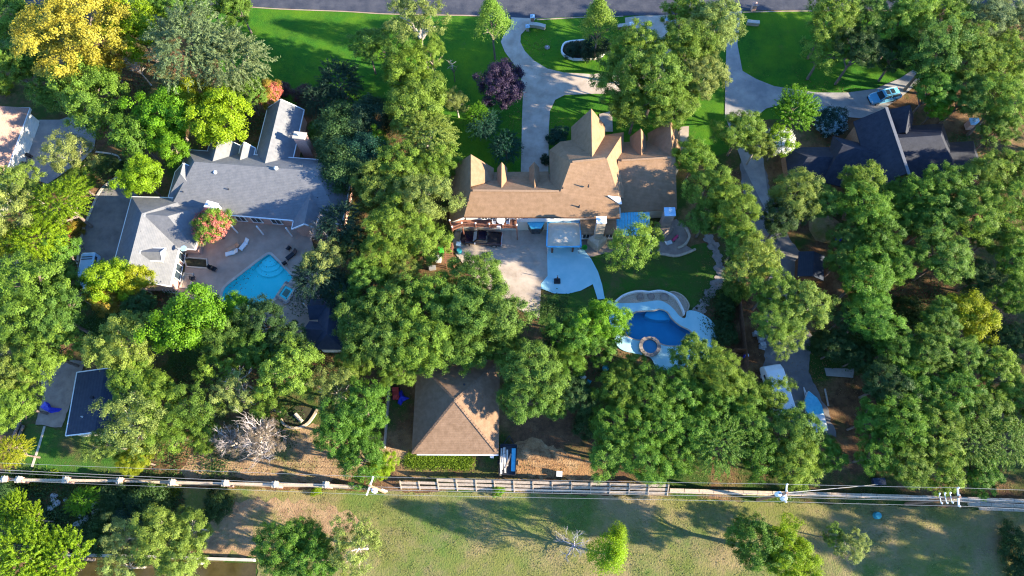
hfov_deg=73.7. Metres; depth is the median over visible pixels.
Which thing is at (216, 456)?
undergrowth
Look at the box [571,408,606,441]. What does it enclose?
shrub
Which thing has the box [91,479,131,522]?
shrub
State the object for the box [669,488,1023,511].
stone wall
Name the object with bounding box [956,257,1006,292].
broadleaf tree
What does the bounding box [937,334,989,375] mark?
broadleaf tree
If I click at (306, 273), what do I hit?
broadleaf tree
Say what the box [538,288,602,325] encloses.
side lawn
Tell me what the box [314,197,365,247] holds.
broadleaf tree
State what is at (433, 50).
broadleaf tree
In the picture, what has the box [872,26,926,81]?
broadleaf tree
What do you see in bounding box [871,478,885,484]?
crate
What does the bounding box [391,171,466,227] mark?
broadleaf tree
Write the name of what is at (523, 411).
broadleaf tree
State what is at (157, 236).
garage
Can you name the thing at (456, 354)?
broadleaf tree
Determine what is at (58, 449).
lawn
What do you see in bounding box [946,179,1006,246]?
broadleaf tree
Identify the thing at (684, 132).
front path
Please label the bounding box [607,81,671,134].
broadleaf tree
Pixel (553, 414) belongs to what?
broadleaf tree
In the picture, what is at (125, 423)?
broadleaf tree
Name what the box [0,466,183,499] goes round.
weeds
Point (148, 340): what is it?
broadleaf tree
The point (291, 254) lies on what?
sun lounger
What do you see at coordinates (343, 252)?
broadleaf tree
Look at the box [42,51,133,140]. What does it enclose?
broadleaf tree
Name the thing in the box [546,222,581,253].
canopy
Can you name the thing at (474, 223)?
balcony deck
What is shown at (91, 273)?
broadleaf tree
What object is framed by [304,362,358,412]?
broadleaf tree
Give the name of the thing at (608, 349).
broadleaf tree
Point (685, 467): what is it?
broadleaf tree
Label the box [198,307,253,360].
broadleaf tree
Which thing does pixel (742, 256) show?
broadleaf tree
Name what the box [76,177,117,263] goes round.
kerb
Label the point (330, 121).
broadleaf tree
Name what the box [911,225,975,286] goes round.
broadleaf tree
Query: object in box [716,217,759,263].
broadleaf tree
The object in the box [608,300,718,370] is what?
pool deck
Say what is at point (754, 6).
mailbox pillar
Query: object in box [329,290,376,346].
broadleaf tree
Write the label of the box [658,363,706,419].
broadleaf tree
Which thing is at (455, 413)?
garage
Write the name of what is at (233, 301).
broadleaf tree
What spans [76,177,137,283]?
dark driveway
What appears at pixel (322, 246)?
broadleaf tree
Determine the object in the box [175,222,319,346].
pool patio
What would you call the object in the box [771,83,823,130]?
evergreen tree
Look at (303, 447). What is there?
dirt yard
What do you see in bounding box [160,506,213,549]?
broadleaf tree
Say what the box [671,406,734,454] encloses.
broadleaf tree
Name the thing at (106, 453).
broadleaf tree
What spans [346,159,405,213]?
broadleaf tree
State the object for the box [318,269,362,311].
broadleaf tree
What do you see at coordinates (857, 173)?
broadleaf tree
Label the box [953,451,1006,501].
broadleaf tree
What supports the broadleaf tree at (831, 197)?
on the ground at (558, 434)
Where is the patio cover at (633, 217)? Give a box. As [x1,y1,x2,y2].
[617,212,649,241]
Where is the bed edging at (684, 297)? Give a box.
[670,291,689,310]
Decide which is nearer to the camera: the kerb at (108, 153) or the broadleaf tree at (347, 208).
the broadleaf tree at (347, 208)
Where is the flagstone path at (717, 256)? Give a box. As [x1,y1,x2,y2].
[692,234,724,314]
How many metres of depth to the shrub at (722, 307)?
91.12 m
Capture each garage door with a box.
[17,135,31,156]
[24,116,38,137]
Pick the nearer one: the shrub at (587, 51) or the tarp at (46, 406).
the tarp at (46, 406)
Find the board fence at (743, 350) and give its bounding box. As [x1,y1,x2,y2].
[732,301,748,368]
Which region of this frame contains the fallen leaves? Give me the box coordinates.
[38,29,947,499]
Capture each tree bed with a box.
[282,406,314,425]
[563,41,603,57]
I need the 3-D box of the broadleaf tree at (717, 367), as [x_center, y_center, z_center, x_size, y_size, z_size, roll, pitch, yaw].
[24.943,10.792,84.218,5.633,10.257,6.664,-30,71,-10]
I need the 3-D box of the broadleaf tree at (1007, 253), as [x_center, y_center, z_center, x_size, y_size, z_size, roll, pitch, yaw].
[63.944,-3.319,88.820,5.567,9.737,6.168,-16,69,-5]
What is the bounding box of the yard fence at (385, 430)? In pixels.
[383,385,390,448]
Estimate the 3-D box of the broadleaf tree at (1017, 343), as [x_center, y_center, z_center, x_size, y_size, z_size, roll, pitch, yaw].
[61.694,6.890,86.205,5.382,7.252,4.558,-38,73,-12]
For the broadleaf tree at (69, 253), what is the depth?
91.82 m
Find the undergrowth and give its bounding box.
[6,52,1023,492]
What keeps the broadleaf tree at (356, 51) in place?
on the front lawn at (303, 43)
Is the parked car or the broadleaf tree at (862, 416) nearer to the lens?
the broadleaf tree at (862, 416)
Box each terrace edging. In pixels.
[655,248,695,256]
[677,228,689,248]
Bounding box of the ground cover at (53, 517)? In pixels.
[0,462,188,560]
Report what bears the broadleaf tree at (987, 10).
on the ground at (558, 434)
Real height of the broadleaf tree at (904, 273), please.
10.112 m
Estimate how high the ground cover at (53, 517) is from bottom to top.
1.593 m
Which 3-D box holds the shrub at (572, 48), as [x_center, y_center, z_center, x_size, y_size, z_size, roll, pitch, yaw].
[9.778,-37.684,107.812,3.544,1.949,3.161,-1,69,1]
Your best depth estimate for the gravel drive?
89.99 m
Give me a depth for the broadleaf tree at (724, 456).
78.60 m
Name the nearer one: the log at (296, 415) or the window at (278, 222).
the log at (296, 415)
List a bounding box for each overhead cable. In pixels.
[0,472,1023,504]
[4,480,1012,508]
[10,470,1023,501]
[11,463,1009,489]
[788,484,877,492]
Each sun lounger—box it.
[225,248,237,256]
[226,242,238,251]
[238,237,248,250]
[285,248,296,260]
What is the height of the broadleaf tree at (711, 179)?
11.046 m
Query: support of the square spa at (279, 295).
on the pool patio at (276, 240)
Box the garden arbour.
[444,243,454,268]
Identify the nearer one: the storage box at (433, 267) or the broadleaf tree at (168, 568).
the broadleaf tree at (168, 568)
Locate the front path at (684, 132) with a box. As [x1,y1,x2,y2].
[679,126,688,149]
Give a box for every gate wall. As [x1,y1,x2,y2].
[529,22,545,29]
[617,22,629,29]
[746,19,759,25]
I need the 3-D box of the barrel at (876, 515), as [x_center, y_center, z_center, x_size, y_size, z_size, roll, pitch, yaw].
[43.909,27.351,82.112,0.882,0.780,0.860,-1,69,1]
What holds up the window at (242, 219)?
in the house at (273, 180)
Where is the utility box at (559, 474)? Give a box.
[556,471,561,476]
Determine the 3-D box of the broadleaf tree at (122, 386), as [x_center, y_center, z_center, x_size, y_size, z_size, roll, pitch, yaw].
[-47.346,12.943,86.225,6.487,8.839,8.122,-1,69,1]
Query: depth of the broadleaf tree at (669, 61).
92.77 m
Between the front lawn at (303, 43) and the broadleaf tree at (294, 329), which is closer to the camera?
the broadleaf tree at (294, 329)
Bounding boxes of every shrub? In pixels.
[0,73,13,96]
[0,474,29,503]
[63,216,87,236]
[67,519,111,558]
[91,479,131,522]
[103,158,125,175]
[110,489,147,542]
[119,476,173,524]
[200,486,235,525]
[274,81,290,97]
[288,82,323,107]
[307,119,321,140]
[309,487,322,495]
[492,483,505,496]
[540,153,548,164]
[545,124,569,145]
[564,40,580,58]
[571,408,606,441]
[579,34,612,63]
[711,316,740,346]
[714,292,736,321]
[717,276,751,306]
[805,329,832,356]
[811,104,850,139]
[890,293,926,327]
[997,518,1023,563]
[1000,554,1023,575]
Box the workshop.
[65,368,137,436]
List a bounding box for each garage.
[108,196,204,291]
[412,360,499,455]
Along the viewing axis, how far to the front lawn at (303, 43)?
108.32 m
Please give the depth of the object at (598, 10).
99.09 m
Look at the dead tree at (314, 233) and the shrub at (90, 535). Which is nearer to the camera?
the shrub at (90, 535)
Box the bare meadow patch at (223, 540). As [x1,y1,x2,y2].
[197,496,363,557]
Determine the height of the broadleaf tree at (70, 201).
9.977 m
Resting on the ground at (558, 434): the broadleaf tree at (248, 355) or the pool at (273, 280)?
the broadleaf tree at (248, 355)
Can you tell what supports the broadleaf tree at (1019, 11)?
on the ground at (558, 434)
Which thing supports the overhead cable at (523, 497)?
attached to the utility pole at (782, 496)
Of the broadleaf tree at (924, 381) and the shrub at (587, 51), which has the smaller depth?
the broadleaf tree at (924, 381)
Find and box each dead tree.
[124,58,151,85]
[209,424,247,457]
[222,366,253,394]
[232,412,286,472]
[308,215,331,243]
[447,60,456,81]
[553,527,590,564]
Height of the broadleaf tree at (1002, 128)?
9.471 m
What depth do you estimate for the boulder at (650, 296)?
93.03 m
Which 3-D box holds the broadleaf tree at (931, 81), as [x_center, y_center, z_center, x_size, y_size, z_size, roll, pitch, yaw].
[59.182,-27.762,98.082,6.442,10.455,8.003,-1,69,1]
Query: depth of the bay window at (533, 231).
95.94 m
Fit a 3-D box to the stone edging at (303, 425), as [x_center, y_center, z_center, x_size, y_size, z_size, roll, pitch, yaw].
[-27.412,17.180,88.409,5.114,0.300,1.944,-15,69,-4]
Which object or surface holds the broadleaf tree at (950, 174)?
on the ground at (558, 434)
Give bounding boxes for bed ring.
[561,38,604,60]
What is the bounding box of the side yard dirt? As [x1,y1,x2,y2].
[386,372,415,452]
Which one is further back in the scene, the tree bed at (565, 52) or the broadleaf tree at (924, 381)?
the tree bed at (565, 52)
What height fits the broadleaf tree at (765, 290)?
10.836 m
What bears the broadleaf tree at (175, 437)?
on the ground at (558, 434)
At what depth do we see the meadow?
82.35 m
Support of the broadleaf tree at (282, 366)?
on the ground at (558, 434)
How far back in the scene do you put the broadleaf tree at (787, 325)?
82.59 m
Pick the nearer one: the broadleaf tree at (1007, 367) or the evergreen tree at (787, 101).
the broadleaf tree at (1007, 367)
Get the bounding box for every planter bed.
[179,272,193,288]
[184,257,207,268]
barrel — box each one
[457,248,461,254]
[872,512,881,518]
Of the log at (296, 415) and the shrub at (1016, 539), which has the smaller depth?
the shrub at (1016, 539)
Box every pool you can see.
[220,252,294,313]
[625,309,691,346]
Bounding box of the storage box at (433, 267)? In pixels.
[429,265,435,270]
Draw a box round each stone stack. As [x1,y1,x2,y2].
[757,336,764,342]
[759,342,766,349]
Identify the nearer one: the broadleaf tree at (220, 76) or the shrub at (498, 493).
the shrub at (498, 493)
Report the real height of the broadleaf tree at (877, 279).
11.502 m
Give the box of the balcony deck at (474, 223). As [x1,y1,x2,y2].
[449,218,517,239]
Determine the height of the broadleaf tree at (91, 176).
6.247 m
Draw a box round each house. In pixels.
[0,106,39,216]
[168,99,353,236]
[449,109,681,251]
[781,105,980,232]
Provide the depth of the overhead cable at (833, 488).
77.85 m
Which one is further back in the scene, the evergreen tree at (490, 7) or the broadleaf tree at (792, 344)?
the evergreen tree at (490, 7)
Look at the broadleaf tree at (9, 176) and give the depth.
94.31 m
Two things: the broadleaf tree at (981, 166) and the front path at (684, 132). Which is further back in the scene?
the front path at (684, 132)
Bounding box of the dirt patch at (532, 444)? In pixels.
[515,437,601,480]
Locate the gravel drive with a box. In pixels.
[740,158,835,436]
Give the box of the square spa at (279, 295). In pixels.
[275,281,296,303]
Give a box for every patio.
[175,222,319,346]
[451,230,547,317]
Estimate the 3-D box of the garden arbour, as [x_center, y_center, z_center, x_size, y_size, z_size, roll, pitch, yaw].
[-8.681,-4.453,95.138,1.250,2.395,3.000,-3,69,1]
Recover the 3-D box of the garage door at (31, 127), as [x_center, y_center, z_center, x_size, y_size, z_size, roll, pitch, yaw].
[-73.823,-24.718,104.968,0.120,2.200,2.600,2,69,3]
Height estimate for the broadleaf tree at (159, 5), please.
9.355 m
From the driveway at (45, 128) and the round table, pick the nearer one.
the round table
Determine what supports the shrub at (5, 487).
on the ground at (558, 434)
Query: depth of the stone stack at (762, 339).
90.32 m
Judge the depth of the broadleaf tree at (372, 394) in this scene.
80.92 m
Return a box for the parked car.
[867,87,901,105]
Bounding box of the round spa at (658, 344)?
[639,337,660,356]
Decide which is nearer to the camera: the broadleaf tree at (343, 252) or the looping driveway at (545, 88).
the broadleaf tree at (343, 252)
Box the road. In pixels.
[25,0,1023,18]
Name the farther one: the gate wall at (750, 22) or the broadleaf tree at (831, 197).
the gate wall at (750, 22)
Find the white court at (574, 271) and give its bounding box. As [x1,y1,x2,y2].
[541,247,604,298]
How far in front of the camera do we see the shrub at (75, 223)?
98.49 m
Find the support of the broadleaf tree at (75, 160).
on the ground at (558, 434)
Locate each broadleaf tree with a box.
[0,0,42,49]
[0,26,59,80]
[0,42,32,92]
[0,159,47,205]
[0,179,43,237]
[0,222,30,259]
[0,246,71,317]
[0,287,63,348]
[0,334,47,392]
[0,377,48,434]
[0,433,40,469]
[3,218,73,263]
[8,0,136,83]
[9,323,83,385]
[16,282,94,353]
[17,72,80,112]
[26,173,97,238]
[30,263,85,299]
[35,128,102,174]
[35,232,82,264]
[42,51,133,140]
[55,162,98,200]
[62,486,101,516]
[77,308,155,372]
[78,255,133,305]
[79,428,130,463]
[82,277,122,317]
[88,390,168,456]
[90,49,126,82]
[95,549,144,575]
[98,511,138,562]
[99,0,163,64]
[100,353,160,419]
[104,112,160,159]
[108,152,164,198]
[109,264,157,295]
[111,444,155,477]
[115,84,191,141]
[119,289,157,328]
[126,502,191,570]
[129,366,183,428]
[130,281,229,354]
[136,0,237,94]
[136,408,195,461]
[142,120,190,167]
[143,0,191,31]
[143,320,179,349]
[155,537,210,575]
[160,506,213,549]
[161,380,227,434]
[167,73,213,123]
[177,85,253,149]
[180,22,280,99]
[186,412,222,455]
[187,0,222,27]
[189,207,235,247]
[189,341,241,385]
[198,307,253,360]
[207,369,263,416]
[217,0,252,33]
[219,290,252,319]
[223,72,267,115]
[232,293,286,343]
[232,328,279,370]
[248,383,287,424]
[248,518,308,575]
[252,331,325,403]
[253,76,282,109]
[262,317,307,369]
[277,532,341,575]
[281,514,333,557]
[288,250,340,303]
[296,237,349,283]
[297,83,337,117]
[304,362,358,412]
[309,96,367,156]
[309,393,367,462]
[314,54,365,105]
[314,135,375,203]
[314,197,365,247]
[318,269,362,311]
[327,511,381,575]
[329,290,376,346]
[332,129,393,175]
[333,340,379,381]
[335,375,391,443]
[335,428,386,491]
[337,223,372,263]
[340,311,416,369]
[342,92,395,138]
[345,257,387,305]
[346,28,389,73]
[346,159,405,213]
[356,271,431,343]
[358,230,411,283]
[360,17,423,66]
[361,191,429,255]
[364,450,399,480]
[367,124,389,153]
[372,136,427,197]
[375,311,457,377]
[376,345,416,387]
[380,44,430,102]
[382,62,448,134]
[383,0,451,69]
[385,244,422,284]
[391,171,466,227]
[394,107,460,164]
[397,211,454,266]
[402,269,456,329]
[411,32,445,73]
[412,144,462,186]
[419,280,500,336]
[426,323,486,376]
[444,86,469,117]
[445,249,507,318]
[461,281,539,345]
[464,99,487,128]
[465,107,502,140]
[470,57,526,109]
[476,332,522,362]
[488,128,524,165]
[494,374,550,424]
[495,337,571,411]
[532,384,570,421]
[540,306,603,355]
[541,315,572,350]
[549,338,588,381]
[555,373,598,421]
[567,296,634,347]
[586,327,618,368]
[588,45,651,106]
[588,393,643,446]
[588,424,631,485]
[589,368,643,414]
[601,212,657,272]
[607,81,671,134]
[607,348,653,388]
[608,17,667,69]
[616,43,692,118]
[617,431,673,487]
[626,361,675,422]
[626,391,690,448]
[632,221,665,261]
[651,77,704,130]
[654,435,709,484]
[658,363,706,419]
[659,0,705,34]
[659,15,720,69]
[667,49,732,102]
[667,330,722,378]
[670,134,720,180]
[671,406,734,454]
[677,196,722,237]
[680,164,733,210]
[681,394,704,411]
[684,0,747,51]
[692,344,748,397]
[693,409,751,481]
[698,376,740,418]
[702,175,763,238]
[707,110,767,155]
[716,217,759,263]
[719,229,785,283]
[722,367,766,410]
[723,510,797,573]
[725,391,774,452]
[735,130,776,164]
[735,425,783,483]
[737,258,804,310]
[748,298,807,344]
[753,375,799,416]
[759,193,815,242]
[761,400,826,463]
[763,121,799,160]
[764,512,825,575]
[768,166,830,221]
[768,322,809,360]
[771,432,823,492]
[778,276,840,329]
[798,20,850,79]
[799,179,847,224]
[804,0,861,58]
[807,426,850,472]
[812,326,861,370]
[819,521,845,550]
[820,240,864,281]
[824,216,872,260]
[826,299,867,334]
[828,21,888,84]
[833,527,872,564]
[834,179,895,237]
[836,159,887,214]
[838,237,894,305]
[838,288,908,342]
[840,339,876,374]
[844,0,910,59]
[846,396,891,445]
[852,210,908,262]
[852,427,906,477]
[858,354,924,411]
[870,388,939,454]
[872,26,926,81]
[872,314,920,368]
[878,179,918,213]
[878,244,936,288]
[880,0,942,58]
[880,437,949,490]
[890,172,950,219]
[890,197,932,238]
[897,9,979,91]
[897,357,952,415]
[904,189,962,244]
[906,322,953,379]
[908,396,969,464]
[911,62,958,113]
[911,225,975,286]
[911,294,963,344]
[919,0,975,38]
[921,91,954,124]
[921,161,978,223]
[921,443,968,503]
[927,366,988,422]
[937,287,1002,348]
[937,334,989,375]
[937,419,1007,471]
[938,68,995,123]
[943,0,1016,44]
[943,19,1004,81]
[946,151,1016,206]
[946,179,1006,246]
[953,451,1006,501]
[955,388,1020,435]
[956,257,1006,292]
[963,342,1023,400]
[966,70,1023,136]
[967,220,1022,256]
[970,29,1023,98]
[971,413,1023,476]
[974,111,1023,149]
[981,176,1023,232]
[984,230,1023,277]
[985,274,1023,314]
[986,319,1023,358]
[988,147,1023,184]
[991,0,1023,43]
[993,380,1023,435]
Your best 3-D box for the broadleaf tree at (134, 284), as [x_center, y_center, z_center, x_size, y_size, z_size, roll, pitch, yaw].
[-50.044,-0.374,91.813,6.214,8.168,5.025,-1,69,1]
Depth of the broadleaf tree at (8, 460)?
82.63 m
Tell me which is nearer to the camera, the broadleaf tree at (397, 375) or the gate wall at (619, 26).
the broadleaf tree at (397, 375)
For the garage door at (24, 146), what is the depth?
103.58 m
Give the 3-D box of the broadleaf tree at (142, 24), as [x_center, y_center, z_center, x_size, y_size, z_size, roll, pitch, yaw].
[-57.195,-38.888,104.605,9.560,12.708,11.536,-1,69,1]
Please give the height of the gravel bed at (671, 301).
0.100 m
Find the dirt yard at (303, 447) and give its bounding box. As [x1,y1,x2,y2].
[178,422,408,483]
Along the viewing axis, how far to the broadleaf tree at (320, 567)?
75.48 m
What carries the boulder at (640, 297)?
on the gravel bed at (671, 301)
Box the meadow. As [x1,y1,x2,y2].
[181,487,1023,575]
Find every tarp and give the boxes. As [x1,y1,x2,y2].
[41,402,60,412]
[398,390,408,404]
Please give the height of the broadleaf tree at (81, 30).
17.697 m
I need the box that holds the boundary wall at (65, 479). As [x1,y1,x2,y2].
[0,475,371,488]
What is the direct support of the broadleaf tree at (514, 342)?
on the ground at (558, 434)
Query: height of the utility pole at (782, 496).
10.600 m
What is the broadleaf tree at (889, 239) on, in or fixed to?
on the ground at (558, 434)
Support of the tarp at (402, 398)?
on the side yard dirt
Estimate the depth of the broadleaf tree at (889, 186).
89.48 m
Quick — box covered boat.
[803,387,827,434]
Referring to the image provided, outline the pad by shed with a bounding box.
[35,360,84,426]
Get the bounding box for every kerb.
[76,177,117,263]
[95,151,120,160]
[250,7,509,18]
[537,16,622,19]
[743,10,842,12]
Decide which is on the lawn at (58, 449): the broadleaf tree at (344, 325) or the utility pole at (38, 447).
the utility pole at (38, 447)
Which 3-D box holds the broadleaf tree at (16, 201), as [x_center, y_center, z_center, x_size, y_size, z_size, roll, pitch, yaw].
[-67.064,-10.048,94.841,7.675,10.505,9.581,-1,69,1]
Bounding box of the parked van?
[78,252,100,288]
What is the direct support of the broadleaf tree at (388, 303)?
on the ground at (558, 434)
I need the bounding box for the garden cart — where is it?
[391,387,400,399]
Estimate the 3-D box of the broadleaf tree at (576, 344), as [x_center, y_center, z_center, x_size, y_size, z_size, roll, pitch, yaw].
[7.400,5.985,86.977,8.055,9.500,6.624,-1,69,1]
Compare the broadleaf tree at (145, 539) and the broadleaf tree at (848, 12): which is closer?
the broadleaf tree at (145, 539)
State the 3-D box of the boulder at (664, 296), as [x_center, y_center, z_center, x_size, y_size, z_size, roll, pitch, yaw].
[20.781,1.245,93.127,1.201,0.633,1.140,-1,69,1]
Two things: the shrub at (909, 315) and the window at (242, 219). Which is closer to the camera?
the shrub at (909, 315)
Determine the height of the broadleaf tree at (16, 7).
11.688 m
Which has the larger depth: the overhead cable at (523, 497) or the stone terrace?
the stone terrace
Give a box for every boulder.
[636,294,643,300]
[647,293,654,299]
[660,293,668,300]
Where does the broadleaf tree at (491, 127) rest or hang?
on the front lawn at (303, 43)
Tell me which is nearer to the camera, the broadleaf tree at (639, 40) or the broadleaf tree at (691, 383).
the broadleaf tree at (691, 383)
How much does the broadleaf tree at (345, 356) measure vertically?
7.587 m
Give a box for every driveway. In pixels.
[24,116,96,183]
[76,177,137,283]
[501,15,669,171]
[725,11,917,221]
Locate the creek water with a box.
[58,559,255,575]
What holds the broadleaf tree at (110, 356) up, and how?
on the ground at (558, 434)
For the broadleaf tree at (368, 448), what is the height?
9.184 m
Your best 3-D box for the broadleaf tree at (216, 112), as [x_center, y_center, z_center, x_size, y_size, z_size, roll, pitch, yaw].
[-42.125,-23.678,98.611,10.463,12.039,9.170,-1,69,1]
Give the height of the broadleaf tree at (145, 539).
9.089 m
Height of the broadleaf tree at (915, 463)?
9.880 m
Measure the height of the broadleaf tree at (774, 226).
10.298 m
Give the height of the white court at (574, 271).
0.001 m
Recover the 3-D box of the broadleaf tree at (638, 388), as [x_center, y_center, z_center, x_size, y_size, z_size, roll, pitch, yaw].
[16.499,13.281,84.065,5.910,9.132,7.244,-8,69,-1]
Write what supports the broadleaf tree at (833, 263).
on the ground at (558, 434)
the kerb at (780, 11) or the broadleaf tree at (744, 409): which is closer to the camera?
the broadleaf tree at (744, 409)
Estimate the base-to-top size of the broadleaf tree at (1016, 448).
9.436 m
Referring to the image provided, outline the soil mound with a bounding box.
[809,216,839,242]
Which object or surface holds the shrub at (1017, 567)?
on the ground at (558, 434)
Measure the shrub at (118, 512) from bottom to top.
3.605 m
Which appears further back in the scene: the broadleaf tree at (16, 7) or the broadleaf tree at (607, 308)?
the broadleaf tree at (16, 7)
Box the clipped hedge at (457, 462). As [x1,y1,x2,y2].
[402,450,477,473]
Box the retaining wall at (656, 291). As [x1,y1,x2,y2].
[614,290,684,315]
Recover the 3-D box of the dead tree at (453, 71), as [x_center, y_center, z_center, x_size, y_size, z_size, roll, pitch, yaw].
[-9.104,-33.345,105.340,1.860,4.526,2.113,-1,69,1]
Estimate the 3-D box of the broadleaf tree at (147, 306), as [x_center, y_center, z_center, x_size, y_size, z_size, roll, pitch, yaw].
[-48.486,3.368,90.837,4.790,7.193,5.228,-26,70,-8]
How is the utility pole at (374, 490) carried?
on the ground at (558, 434)
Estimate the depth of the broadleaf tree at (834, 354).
83.91 m
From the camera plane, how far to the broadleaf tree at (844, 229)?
87.40 m
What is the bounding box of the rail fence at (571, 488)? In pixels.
[399,478,668,495]
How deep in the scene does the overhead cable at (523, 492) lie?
79.30 m
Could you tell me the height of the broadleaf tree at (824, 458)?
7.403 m
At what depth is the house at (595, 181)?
93.80 m
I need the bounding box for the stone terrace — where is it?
[581,219,691,256]
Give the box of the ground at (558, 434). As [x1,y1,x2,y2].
[0,4,1023,575]
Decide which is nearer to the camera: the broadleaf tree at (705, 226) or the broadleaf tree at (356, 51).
the broadleaf tree at (705, 226)
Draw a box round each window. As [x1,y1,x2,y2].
[173,262,182,281]
[178,250,185,263]
[234,217,247,221]
[250,218,263,222]
[269,219,283,224]
[528,225,543,233]
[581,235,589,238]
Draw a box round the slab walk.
[824,368,853,377]
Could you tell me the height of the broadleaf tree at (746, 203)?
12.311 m
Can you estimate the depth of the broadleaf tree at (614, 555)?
75.59 m
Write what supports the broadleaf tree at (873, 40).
on the front lawn at (303, 43)
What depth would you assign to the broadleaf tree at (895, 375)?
79.91 m
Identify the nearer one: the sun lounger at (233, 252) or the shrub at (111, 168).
the sun lounger at (233, 252)
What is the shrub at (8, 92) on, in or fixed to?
on the ground at (558, 434)
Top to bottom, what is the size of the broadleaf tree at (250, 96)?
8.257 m
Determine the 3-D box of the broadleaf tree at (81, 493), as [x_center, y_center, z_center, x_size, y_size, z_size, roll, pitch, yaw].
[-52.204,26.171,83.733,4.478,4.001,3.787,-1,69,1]
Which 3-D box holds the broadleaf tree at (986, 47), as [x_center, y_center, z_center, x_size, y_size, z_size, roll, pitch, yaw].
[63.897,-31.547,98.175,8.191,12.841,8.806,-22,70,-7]
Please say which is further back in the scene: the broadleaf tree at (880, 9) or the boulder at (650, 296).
the broadleaf tree at (880, 9)
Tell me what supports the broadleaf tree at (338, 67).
on the front lawn at (303, 43)
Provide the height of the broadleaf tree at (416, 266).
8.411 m
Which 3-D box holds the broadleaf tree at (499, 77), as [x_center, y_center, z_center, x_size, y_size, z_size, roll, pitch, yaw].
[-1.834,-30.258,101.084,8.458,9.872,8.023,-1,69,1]
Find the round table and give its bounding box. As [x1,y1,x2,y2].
[497,218,504,223]
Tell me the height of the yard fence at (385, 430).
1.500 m
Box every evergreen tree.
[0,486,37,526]
[0,515,63,575]
[11,500,54,535]
[23,523,95,575]
[473,0,517,59]
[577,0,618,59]
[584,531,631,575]
[603,520,628,546]
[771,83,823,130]
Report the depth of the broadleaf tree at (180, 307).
83.86 m
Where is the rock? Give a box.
[54,500,60,506]
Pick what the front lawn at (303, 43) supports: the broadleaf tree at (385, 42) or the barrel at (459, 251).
the broadleaf tree at (385, 42)
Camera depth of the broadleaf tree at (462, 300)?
83.58 m
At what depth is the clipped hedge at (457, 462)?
86.02 m
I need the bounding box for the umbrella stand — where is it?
[554,275,559,283]
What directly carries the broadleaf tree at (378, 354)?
on the ground at (558, 434)
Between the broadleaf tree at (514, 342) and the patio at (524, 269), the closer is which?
the broadleaf tree at (514, 342)
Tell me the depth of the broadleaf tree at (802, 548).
74.15 m
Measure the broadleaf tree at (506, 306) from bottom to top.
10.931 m
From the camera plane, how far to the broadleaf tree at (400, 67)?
98.31 m
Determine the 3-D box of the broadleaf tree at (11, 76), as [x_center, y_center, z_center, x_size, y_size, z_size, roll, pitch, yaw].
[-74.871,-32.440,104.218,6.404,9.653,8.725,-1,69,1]
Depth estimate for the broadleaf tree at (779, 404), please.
81.54 m
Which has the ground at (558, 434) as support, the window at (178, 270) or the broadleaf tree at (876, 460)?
the broadleaf tree at (876, 460)
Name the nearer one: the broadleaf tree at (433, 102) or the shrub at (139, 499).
the shrub at (139, 499)
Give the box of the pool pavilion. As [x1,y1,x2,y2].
[300,298,348,352]
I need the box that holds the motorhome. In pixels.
[760,364,795,411]
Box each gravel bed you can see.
[617,293,682,316]
[672,292,687,312]
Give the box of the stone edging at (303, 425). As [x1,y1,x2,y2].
[280,409,317,428]
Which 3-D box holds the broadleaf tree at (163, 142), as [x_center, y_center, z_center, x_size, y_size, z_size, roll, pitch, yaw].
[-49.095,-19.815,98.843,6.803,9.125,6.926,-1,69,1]
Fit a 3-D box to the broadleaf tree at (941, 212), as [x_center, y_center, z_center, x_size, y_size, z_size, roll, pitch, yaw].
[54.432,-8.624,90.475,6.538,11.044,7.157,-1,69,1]
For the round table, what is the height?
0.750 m
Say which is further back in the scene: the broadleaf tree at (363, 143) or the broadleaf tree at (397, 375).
the broadleaf tree at (363, 143)
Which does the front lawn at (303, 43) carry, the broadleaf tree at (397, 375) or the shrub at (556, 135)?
the shrub at (556, 135)
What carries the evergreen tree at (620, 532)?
on the meadow
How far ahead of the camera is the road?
112.24 m
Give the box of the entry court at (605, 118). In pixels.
[599,111,612,131]
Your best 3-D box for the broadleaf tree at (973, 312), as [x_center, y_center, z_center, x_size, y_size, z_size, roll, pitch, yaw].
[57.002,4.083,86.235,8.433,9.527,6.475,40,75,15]
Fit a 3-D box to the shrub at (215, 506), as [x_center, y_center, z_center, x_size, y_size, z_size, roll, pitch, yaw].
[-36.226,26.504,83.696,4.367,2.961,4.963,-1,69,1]
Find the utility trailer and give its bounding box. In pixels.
[497,435,518,475]
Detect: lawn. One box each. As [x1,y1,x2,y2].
[16,424,132,477]
[211,6,917,171]
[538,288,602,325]
[590,243,717,307]
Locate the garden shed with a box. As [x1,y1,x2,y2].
[794,251,824,282]
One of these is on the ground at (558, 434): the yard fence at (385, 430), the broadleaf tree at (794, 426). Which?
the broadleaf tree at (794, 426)
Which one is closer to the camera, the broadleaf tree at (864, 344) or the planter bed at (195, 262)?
the broadleaf tree at (864, 344)
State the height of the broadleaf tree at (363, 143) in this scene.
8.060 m
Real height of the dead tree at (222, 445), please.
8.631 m
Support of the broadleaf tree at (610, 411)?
on the ground at (558, 434)
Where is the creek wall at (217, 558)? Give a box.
[62,553,255,561]
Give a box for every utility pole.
[31,426,45,466]
[366,476,386,493]
[756,483,787,502]
[904,487,960,506]
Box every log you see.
[12,422,21,436]
[16,425,24,439]
[294,413,302,422]
[824,389,828,405]
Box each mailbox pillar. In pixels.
[530,14,534,21]
[751,2,757,11]
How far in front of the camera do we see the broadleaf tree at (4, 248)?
92.03 m

